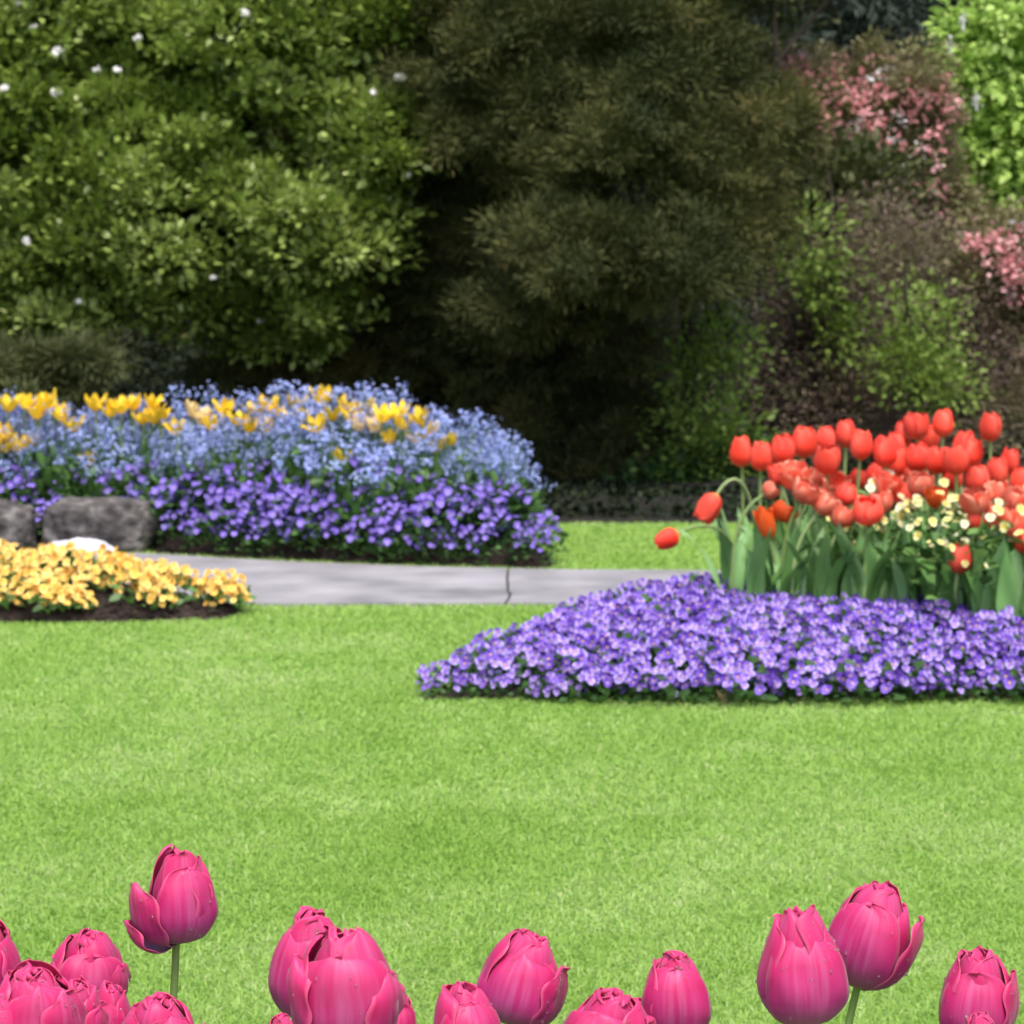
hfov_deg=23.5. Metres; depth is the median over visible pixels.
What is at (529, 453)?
forget me not plant
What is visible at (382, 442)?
forget me not plant
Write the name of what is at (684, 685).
pansy plant
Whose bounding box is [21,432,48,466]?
tulip
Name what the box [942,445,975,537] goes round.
tulip
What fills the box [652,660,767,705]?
pansy plant
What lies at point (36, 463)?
viola plant
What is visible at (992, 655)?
pansy plant
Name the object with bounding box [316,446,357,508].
tulip
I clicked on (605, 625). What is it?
pansy plant
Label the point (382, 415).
tulip
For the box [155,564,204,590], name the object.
primrose plant
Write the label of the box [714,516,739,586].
tulip leaf clump
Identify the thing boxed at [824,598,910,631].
pansy plant
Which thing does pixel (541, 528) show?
viola plant
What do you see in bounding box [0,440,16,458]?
tulip
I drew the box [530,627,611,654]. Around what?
pansy plant
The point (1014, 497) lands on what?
tulip
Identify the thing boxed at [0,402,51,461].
forget me not plant
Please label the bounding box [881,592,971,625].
pansy plant
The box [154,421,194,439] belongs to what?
forget me not plant
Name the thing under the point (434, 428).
tulip
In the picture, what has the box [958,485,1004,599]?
tulip
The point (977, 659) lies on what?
pansy plant
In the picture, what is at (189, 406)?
tulip
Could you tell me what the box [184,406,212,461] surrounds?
tulip
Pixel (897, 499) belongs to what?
tulip
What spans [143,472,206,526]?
viola plant
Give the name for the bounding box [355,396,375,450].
tulip
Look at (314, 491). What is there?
viola plant
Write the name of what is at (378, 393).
forget me not plant
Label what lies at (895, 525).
primrose plant
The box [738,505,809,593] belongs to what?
tulip
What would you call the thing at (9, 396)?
forget me not plant
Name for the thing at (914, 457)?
tulip
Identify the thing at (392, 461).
tulip
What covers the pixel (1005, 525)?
primrose plant
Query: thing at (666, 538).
tulip
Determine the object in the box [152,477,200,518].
viola plant
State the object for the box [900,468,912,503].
tulip
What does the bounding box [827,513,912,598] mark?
tulip leaf clump
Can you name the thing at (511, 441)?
forget me not plant
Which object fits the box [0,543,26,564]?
primrose plant
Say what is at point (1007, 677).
pansy plant
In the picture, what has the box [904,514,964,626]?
tulip leaf clump
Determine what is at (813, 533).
tulip leaf clump
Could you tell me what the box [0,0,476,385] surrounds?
blossom tree
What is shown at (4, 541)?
primrose plant
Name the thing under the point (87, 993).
tulip
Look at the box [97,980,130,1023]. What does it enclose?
tulip
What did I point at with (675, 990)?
tulip
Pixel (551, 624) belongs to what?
pansy plant
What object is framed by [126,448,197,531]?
forget me not plant
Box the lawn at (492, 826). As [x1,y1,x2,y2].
[0,528,1023,1023]
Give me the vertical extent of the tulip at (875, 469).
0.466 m
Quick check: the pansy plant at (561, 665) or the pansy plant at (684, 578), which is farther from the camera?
the pansy plant at (684, 578)
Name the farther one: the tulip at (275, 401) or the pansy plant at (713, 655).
the tulip at (275, 401)
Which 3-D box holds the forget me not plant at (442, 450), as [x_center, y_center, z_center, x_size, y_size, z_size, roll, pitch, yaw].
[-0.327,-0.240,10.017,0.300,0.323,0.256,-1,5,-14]
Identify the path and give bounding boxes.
[120,553,720,607]
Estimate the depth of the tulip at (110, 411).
10.39 m
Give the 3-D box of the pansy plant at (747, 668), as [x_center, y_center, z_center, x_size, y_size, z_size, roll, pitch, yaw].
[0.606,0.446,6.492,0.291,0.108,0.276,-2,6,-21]
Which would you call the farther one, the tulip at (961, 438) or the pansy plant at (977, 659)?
the tulip at (961, 438)
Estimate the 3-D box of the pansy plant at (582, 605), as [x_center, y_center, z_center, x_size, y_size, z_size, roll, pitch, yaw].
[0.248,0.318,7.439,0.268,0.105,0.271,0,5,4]
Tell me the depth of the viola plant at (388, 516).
9.66 m
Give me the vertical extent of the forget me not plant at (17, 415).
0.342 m
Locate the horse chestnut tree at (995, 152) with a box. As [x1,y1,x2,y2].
[922,0,1023,219]
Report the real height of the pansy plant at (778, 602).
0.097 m
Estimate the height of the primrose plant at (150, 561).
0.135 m
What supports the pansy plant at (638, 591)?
on the bed soil at (514, 691)
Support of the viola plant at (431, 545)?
on the bed soil at (325, 554)
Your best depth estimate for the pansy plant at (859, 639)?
6.68 m
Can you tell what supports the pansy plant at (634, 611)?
on the bed soil at (514, 691)
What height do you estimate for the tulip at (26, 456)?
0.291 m
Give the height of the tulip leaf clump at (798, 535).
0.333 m
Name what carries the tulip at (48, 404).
on the bed soil at (325, 554)
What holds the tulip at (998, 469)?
on the bed soil at (514, 691)
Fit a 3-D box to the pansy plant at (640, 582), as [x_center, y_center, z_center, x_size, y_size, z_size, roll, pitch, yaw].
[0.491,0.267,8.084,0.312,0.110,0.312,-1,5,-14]
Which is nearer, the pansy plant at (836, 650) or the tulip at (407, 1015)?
the tulip at (407, 1015)
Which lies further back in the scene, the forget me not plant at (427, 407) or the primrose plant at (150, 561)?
the forget me not plant at (427, 407)
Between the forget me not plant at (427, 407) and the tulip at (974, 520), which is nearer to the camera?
the tulip at (974, 520)
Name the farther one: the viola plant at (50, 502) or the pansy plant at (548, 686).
the viola plant at (50, 502)
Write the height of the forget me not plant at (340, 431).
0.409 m
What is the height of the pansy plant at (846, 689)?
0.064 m
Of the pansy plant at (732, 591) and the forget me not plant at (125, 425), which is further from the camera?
the forget me not plant at (125, 425)
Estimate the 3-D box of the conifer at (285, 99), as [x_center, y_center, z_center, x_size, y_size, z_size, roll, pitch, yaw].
[-1.722,-3.614,21.734,2.816,6.604,2.614,0,5,0]
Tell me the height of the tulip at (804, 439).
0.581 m
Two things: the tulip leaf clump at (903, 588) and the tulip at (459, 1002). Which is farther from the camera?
the tulip leaf clump at (903, 588)
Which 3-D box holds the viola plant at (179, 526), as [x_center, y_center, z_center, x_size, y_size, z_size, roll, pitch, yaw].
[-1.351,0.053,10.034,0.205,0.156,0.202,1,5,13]
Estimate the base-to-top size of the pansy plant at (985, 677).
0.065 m
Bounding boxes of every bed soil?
[0,573,242,624]
[26,476,551,568]
[423,615,1023,701]
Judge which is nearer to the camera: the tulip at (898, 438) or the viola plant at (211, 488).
the tulip at (898, 438)
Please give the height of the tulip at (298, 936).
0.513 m
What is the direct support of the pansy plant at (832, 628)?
on the bed soil at (514, 691)
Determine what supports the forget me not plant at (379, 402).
on the bed soil at (325, 554)
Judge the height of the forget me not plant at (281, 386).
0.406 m
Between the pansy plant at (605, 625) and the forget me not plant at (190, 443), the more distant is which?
the forget me not plant at (190, 443)
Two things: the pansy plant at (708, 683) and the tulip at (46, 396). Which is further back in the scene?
the tulip at (46, 396)
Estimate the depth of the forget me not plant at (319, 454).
9.99 m
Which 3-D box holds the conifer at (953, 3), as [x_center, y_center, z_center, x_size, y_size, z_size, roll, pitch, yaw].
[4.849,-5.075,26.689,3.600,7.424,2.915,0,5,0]
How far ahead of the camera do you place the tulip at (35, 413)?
10.37 m
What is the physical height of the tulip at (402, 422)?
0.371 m
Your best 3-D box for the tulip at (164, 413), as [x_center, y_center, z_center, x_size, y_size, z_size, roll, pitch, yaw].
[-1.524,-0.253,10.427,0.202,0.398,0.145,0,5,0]
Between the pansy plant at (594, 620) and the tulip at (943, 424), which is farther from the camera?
the tulip at (943, 424)
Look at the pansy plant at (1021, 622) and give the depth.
6.83 m
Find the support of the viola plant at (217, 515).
on the bed soil at (325, 554)
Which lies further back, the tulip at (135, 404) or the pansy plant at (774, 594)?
the tulip at (135, 404)
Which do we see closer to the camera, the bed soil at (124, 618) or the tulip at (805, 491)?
the tulip at (805, 491)
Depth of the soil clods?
8.11 m
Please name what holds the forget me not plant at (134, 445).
on the bed soil at (325, 554)
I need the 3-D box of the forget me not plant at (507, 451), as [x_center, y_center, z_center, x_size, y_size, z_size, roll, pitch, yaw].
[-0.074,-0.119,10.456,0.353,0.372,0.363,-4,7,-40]
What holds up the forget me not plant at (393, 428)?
on the bed soil at (325, 554)
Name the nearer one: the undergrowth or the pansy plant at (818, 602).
the pansy plant at (818, 602)
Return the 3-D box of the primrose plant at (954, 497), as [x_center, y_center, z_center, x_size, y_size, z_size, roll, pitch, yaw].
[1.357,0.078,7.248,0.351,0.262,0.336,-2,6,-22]
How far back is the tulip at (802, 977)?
1.95 m
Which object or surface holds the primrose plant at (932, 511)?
on the bed soil at (514, 691)
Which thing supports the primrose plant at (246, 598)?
on the bed soil at (124, 618)
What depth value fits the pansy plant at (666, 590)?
7.79 m
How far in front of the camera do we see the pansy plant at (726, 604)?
7.13 m
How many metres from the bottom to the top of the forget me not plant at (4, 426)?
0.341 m
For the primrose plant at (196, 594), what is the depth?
8.15 m
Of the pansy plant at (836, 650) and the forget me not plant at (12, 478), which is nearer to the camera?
the pansy plant at (836, 650)
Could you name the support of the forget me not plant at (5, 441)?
on the bed soil at (325, 554)
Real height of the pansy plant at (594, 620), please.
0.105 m
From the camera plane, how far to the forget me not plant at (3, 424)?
10.44 m
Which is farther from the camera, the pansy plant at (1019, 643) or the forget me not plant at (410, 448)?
the forget me not plant at (410, 448)
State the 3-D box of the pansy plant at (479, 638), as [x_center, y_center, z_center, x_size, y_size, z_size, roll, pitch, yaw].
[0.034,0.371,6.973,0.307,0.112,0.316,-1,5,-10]
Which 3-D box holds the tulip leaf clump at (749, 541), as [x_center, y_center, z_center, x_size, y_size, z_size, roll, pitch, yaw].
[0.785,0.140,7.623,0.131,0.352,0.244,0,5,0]
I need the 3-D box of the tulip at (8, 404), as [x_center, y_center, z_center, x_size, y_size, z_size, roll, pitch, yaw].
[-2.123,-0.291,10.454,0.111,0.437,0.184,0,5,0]
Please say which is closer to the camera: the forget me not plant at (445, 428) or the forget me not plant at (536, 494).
the forget me not plant at (536, 494)
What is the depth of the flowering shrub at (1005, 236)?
15.12 m
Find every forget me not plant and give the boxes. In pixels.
[0,389,20,431]
[0,395,59,448]
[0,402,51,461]
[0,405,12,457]
[0,406,31,433]
[0,407,31,471]
[0,418,13,455]
[0,429,17,498]
[0,440,50,504]
[4,419,53,493]
[11,421,89,506]
[18,405,80,466]
[23,397,110,485]
[41,420,122,503]
[50,405,101,452]
[69,407,128,462]
[73,406,131,458]
[78,439,135,497]
[83,424,142,488]
[92,394,151,462]
[104,426,156,494]
[107,400,164,463]
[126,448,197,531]
[127,399,189,468]
[129,430,192,505]
[149,415,203,477]
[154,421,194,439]
[159,419,231,512]
[163,380,218,464]
[166,423,222,480]
[182,407,234,460]
[187,427,261,520]
[193,418,262,493]
[197,414,253,459]
[206,390,255,449]
[208,409,262,456]
[229,388,307,470]
[231,379,289,448]
[232,432,294,504]
[238,400,303,480]
[240,411,326,495]
[255,379,315,463]
[270,411,328,463]
[271,444,329,517]
[276,402,333,483]
[290,384,351,461]
[296,432,363,495]
[300,413,384,508]
[310,388,379,475]
[317,381,373,444]
[329,440,401,537]
[338,386,401,459]
[339,377,413,460]
[345,422,396,479]
[350,439,403,498]
[355,396,413,441]
[356,394,432,478]
[363,435,438,522]
[381,425,444,502]
[383,399,442,444]
[394,431,468,524]
[398,404,452,431]
[400,413,463,459]
[400,416,461,477]
[406,407,493,497]
[406,413,466,453]
[432,444,491,517]
[437,417,483,463]
[438,411,504,470]
[447,425,519,480]
[451,419,520,476]
[457,423,484,460]
[460,429,536,519]
[465,441,541,527]
[471,436,534,487]
[472,440,525,470]
[476,439,556,530]
[490,459,541,490]
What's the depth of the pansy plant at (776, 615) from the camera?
7.01 m
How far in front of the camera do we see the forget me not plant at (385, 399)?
10.37 m
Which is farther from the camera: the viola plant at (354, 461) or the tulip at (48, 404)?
the tulip at (48, 404)
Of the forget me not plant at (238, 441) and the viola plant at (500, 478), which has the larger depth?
the forget me not plant at (238, 441)
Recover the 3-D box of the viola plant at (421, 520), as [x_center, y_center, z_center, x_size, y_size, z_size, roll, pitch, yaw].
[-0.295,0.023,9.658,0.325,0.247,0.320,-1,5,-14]
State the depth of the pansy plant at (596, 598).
7.63 m
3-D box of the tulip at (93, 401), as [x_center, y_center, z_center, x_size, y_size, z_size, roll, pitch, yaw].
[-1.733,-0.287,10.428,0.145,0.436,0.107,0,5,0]
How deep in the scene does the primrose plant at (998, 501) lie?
7.26 m
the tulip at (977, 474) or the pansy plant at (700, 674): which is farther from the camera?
the tulip at (977, 474)
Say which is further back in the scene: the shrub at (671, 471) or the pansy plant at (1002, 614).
the shrub at (671, 471)
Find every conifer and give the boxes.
[1,0,210,398]
[147,120,575,446]
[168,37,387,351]
[365,0,847,483]
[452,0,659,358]
[636,0,862,388]
[743,0,965,373]
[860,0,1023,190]
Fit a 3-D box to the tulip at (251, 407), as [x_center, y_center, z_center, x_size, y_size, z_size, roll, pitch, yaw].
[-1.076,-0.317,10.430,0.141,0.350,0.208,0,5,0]
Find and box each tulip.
[0,393,21,475]
[0,421,18,476]
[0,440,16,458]
[0,920,20,984]
[0,958,86,1023]
[0,992,12,1023]
[6,431,31,472]
[12,393,48,460]
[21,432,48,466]
[25,394,57,489]
[25,403,46,483]
[32,388,55,455]
[47,402,69,472]
[50,927,130,993]
[61,414,90,476]
[61,441,96,497]
[67,975,108,1023]
[84,393,119,483]
[95,397,120,484]
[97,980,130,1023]
[104,395,150,495]
[122,394,147,469]
[122,991,204,1023]
[123,844,217,998]
[131,410,157,488]
[135,406,173,459]
[137,402,175,463]
[144,393,163,463]
[150,417,195,514]
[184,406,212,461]
[185,399,207,457]
[200,414,222,469]
[208,397,234,451]
[225,413,263,473]
[226,410,254,475]
[242,396,268,444]
[244,403,295,434]
[254,415,288,461]
[255,393,280,443]
[268,905,334,1016]
[269,1012,292,1023]
[272,409,291,444]
[286,924,404,1023]
[287,393,307,438]
[296,406,318,443]
[299,412,332,475]
[301,384,334,458]
[315,406,343,477]
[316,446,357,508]
[334,411,368,455]
[337,393,370,441]
[340,404,361,447]
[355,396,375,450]
[357,415,380,466]
[365,427,404,492]
[370,403,408,473]
[383,399,427,491]
[384,417,411,472]
[396,431,427,475]
[396,983,416,1023]
[404,420,439,496]
[405,405,431,462]
[417,436,451,478]
[433,980,500,1023]
[441,430,463,484]
[476,928,570,1023]
[563,987,656,1023]
[641,949,711,1023]
[654,508,745,580]
[678,481,779,605]
[693,477,753,533]
[710,434,751,542]
[735,441,783,528]
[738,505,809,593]
[741,459,808,547]
[747,500,809,599]
[755,433,795,508]
[755,904,848,1023]
[757,475,822,597]
[767,463,788,540]
[772,488,840,598]
[785,467,824,563]
[785,503,854,604]
[792,425,816,520]
[797,471,850,548]
[801,418,854,522]
[804,443,879,548]
[816,426,835,521]
[817,483,859,597]
[828,880,924,1023]
[850,429,872,539]
[850,468,866,489]
[852,495,904,602]
[854,435,897,541]
[856,489,912,582]
[866,462,881,495]
[868,471,933,588]
[873,470,916,542]
[888,431,905,448]
[888,447,920,510]
[893,483,912,541]
[895,420,911,448]
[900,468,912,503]
[902,412,928,443]
[904,441,928,510]
[919,425,939,510]
[924,485,947,527]
[925,446,944,518]
[932,407,953,486]
[934,512,992,602]
[938,945,1020,1023]
[941,471,962,502]
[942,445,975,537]
[944,524,1014,607]
[952,430,973,493]
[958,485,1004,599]
[964,438,983,487]
[964,463,998,543]
[964,1010,993,1023]
[979,411,1001,459]
[981,479,1012,501]
[981,526,1023,572]
[984,506,1023,557]
[986,456,1008,481]
[987,502,1008,530]
[1000,447,1019,485]
[1005,485,1023,509]
[1010,466,1023,488]
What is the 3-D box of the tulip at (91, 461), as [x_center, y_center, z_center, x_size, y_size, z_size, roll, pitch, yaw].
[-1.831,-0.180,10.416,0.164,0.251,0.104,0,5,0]
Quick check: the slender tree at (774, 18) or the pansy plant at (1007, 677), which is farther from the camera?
the slender tree at (774, 18)
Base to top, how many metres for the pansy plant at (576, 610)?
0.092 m
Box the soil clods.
[3,507,1023,696]
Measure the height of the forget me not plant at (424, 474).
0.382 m
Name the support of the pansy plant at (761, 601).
on the bed soil at (514, 691)
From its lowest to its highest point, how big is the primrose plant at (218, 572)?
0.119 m
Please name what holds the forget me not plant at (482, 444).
on the bed soil at (325, 554)
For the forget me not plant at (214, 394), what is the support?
on the bed soil at (325, 554)
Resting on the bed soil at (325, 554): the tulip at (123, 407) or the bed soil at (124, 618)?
the tulip at (123, 407)
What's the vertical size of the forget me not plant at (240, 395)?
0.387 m
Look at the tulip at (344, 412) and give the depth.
10.09 m
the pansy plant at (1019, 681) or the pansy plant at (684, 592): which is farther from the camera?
the pansy plant at (684, 592)
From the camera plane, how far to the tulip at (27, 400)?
10.44 m
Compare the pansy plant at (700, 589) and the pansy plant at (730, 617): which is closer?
the pansy plant at (730, 617)
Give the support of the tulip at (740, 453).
on the bed soil at (514, 691)
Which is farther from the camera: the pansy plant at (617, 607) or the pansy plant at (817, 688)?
the pansy plant at (617, 607)
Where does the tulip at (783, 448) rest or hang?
on the bed soil at (514, 691)
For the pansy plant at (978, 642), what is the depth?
6.74 m
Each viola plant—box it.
[0,464,27,496]
[0,474,43,529]
[13,461,54,501]
[35,494,61,535]
[44,467,92,505]
[91,463,139,496]
[121,490,158,510]
[128,453,173,497]
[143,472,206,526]
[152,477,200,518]
[156,506,203,544]
[165,469,226,511]
[172,462,211,511]
[180,509,227,548]
[188,463,259,512]
[198,482,273,541]
[202,484,256,523]
[212,504,270,556]
[230,476,288,525]
[239,512,289,556]
[243,471,298,521]
[247,457,285,501]
[252,486,322,551]
[274,480,329,526]
[275,513,323,549]
[291,493,358,549]
[296,481,344,518]
[306,512,360,551]
[309,487,353,526]
[323,455,388,497]
[336,511,398,560]
[339,484,391,526]
[356,494,414,534]
[361,501,421,554]
[365,458,416,509]
[365,513,427,563]
[371,491,414,525]
[397,487,476,550]
[400,472,448,516]
[409,481,457,531]
[413,525,461,560]
[438,524,489,563]
[444,484,488,517]
[444,488,501,528]
[450,480,521,528]
[468,507,529,562]
[478,475,526,517]
[479,483,536,531]
[482,483,540,532]
[507,523,554,562]
[508,504,553,543]
[516,510,569,551]
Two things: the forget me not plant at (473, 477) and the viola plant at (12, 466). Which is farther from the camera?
the viola plant at (12, 466)
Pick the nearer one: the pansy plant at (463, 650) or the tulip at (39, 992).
the tulip at (39, 992)
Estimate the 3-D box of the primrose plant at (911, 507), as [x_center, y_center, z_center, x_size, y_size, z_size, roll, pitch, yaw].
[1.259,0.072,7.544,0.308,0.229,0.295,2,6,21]
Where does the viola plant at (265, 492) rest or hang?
on the bed soil at (325, 554)
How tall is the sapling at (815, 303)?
1.807 m
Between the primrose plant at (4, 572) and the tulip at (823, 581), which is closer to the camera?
the tulip at (823, 581)
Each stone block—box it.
[0,499,41,549]
[41,496,160,552]
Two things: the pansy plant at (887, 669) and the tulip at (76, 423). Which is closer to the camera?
the pansy plant at (887, 669)
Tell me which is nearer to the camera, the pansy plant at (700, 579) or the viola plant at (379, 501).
the pansy plant at (700, 579)
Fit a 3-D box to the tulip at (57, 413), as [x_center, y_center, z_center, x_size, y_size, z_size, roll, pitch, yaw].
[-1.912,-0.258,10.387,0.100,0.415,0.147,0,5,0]
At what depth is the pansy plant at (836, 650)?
6.61 m
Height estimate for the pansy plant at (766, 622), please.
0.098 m
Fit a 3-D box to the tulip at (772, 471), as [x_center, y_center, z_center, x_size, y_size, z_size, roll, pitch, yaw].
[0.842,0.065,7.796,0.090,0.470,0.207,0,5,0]
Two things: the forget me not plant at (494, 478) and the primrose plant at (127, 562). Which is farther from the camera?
the forget me not plant at (494, 478)
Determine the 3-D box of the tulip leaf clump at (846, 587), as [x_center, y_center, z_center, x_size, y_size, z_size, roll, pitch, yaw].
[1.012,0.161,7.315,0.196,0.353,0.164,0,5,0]
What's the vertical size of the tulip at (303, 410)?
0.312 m
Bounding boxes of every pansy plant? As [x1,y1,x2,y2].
[415,660,492,689]
[415,669,479,698]
[447,640,544,680]
[458,645,493,669]
[468,652,544,677]
[470,623,556,651]
[474,667,545,696]
[484,630,522,643]
[494,643,596,686]
[505,630,596,665]
[509,617,546,634]
[520,625,615,662]
[522,614,618,637]
[523,677,588,703]
[524,619,601,651]
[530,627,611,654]
[531,609,597,627]
[537,652,592,676]
[542,662,646,703]
[550,604,600,619]
[551,595,617,612]
[551,599,635,621]
[553,664,636,698]
[565,617,649,652]
[571,613,636,631]
[575,601,673,632]
[576,587,636,602]
[585,649,670,685]
[586,595,636,609]
[589,662,695,705]
[594,631,689,667]
[597,615,649,636]
[604,585,655,598]
[606,672,668,701]
[610,591,682,615]
[613,639,711,680]
[616,575,691,592]
[623,603,715,626]
[623,619,725,655]
[625,590,664,601]
[627,603,724,636]
[636,672,713,707]
[638,591,724,622]
[644,582,717,602]
[652,583,685,593]
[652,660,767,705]
[654,571,720,594]
[658,628,754,665]
[671,637,777,676]
[673,590,718,622]
[674,671,747,697]
[675,618,780,648]
[676,583,741,603]
[681,593,726,604]
[683,598,754,621]
[684,573,728,586]
[686,608,761,631]
[690,662,796,704]
[695,636,794,670]
[703,581,746,597]
[718,584,773,598]
[718,670,790,700]
[719,594,786,623]
[719,597,806,631]
[724,615,807,649]
[726,590,796,605]
[734,602,829,633]
[734,648,834,681]
[757,592,814,608]
[766,657,883,706]
[766,671,845,704]
[768,621,859,653]
[772,630,866,669]
[776,599,858,629]
[777,591,829,604]
[788,641,884,672]
[800,601,896,640]
[803,592,874,625]
[810,633,903,665]
[810,656,926,703]
[820,673,874,698]
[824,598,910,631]
[838,640,942,680]
[839,666,920,701]
[845,615,929,647]
[847,597,921,612]
[858,609,952,639]
[880,662,972,699]
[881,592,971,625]
[883,630,978,668]
[890,670,958,701]
[891,625,967,650]
[906,642,1003,679]
[920,608,1010,641]
[926,673,986,701]
[940,631,1023,663]
[952,606,1023,641]
[953,649,1022,681]
[963,621,1023,653]
[974,672,1022,698]
[981,659,1023,702]
[986,633,1023,661]
[988,616,1023,653]
[1001,650,1023,670]
[1007,673,1023,697]
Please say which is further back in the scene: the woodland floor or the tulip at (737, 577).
the woodland floor
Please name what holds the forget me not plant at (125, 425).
on the bed soil at (325, 554)
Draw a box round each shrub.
[0,320,145,439]
[599,412,813,484]
[697,166,1023,463]
[713,19,1023,380]
[897,189,1023,402]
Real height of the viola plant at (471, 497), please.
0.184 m
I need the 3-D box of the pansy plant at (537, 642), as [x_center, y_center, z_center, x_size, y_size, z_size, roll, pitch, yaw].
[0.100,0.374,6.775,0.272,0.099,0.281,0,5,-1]
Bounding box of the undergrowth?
[84,303,1023,518]
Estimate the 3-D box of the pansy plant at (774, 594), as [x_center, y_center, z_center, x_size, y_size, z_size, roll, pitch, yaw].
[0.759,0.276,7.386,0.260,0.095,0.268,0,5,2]
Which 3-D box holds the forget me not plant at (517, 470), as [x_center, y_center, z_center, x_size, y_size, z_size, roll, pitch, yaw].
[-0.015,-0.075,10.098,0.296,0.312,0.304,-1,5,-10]
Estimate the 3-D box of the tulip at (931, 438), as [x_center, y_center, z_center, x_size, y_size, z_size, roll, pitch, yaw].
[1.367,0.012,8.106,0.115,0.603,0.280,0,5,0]
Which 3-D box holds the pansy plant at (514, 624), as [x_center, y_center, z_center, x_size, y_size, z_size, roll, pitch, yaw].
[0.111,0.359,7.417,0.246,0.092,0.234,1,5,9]
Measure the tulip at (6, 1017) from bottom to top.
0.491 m
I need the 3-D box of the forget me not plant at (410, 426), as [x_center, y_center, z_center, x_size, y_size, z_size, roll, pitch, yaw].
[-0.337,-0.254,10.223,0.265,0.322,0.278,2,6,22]
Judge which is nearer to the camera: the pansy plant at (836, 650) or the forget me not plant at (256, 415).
the pansy plant at (836, 650)
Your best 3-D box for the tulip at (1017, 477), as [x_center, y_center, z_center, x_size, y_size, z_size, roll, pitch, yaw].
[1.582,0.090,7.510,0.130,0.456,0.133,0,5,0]
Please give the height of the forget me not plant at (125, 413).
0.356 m
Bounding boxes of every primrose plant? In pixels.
[0,539,9,572]
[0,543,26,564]
[0,545,30,577]
[0,552,13,564]
[0,563,31,592]
[0,571,65,608]
[0,583,27,607]
[10,555,60,577]
[13,548,59,569]
[16,566,70,592]
[26,541,86,577]
[32,583,95,613]
[46,583,103,611]
[59,549,124,580]
[71,563,125,590]
[84,543,144,583]
[98,552,154,590]
[105,566,179,603]
[123,558,177,585]
[128,581,183,611]
[142,562,197,596]
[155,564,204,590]
[184,575,241,602]
[196,568,257,602]
[202,577,255,610]
[816,484,898,561]
[847,469,910,541]
[854,493,914,556]
[861,494,936,586]
[881,499,950,540]
[883,500,968,590]
[888,478,966,550]
[891,511,931,556]
[912,516,1017,599]
[925,500,977,556]
[928,492,977,544]
[934,494,1008,587]
[956,498,1002,543]
[968,485,1023,585]
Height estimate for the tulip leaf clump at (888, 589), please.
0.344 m
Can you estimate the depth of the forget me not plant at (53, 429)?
10.56 m
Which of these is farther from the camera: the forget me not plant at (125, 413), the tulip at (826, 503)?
the forget me not plant at (125, 413)
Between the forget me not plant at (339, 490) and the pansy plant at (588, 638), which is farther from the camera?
the forget me not plant at (339, 490)
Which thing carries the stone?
on the bed soil at (124, 618)
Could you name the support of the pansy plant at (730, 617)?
on the bed soil at (514, 691)
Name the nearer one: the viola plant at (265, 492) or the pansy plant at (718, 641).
the pansy plant at (718, 641)
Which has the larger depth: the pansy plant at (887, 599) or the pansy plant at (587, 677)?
the pansy plant at (887, 599)
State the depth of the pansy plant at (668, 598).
7.21 m
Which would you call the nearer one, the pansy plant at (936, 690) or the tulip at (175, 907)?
the tulip at (175, 907)
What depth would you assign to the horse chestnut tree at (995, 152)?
17.25 m
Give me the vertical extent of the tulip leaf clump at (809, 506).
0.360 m
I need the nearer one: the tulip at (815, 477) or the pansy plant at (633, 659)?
the pansy plant at (633, 659)
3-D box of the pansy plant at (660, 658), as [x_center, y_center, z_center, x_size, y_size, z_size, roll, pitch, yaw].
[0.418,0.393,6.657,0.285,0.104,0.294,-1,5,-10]
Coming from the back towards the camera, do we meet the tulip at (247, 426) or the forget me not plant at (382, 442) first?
the tulip at (247, 426)
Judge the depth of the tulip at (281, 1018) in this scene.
2.02 m
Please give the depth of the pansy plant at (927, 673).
6.48 m
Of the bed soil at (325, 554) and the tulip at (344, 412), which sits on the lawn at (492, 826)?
the bed soil at (325, 554)
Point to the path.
(275, 582)
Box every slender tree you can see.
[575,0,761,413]
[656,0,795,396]
[716,0,897,404]
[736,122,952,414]
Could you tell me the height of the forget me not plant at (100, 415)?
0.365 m
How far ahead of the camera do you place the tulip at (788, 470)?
7.51 m
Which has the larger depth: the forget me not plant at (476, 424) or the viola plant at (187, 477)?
the forget me not plant at (476, 424)
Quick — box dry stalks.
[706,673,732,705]
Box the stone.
[47,538,113,581]
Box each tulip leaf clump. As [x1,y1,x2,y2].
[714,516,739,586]
[742,515,780,583]
[744,499,816,558]
[745,504,789,586]
[752,505,819,561]
[774,520,827,595]
[799,512,843,562]
[803,513,854,577]
[810,510,856,561]
[821,516,880,604]
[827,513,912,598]
[872,512,911,622]
[890,520,960,613]
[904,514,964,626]
[944,520,1004,638]
[945,512,994,628]
[982,530,1023,625]
[1013,532,1023,584]
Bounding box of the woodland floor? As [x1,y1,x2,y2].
[117,389,1023,525]
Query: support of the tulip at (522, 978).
on the bed soil
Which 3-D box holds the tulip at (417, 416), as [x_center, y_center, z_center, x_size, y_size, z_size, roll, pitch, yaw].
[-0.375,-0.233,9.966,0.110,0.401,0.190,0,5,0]
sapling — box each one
[614,289,801,482]
[740,169,895,423]
[838,265,1009,444]

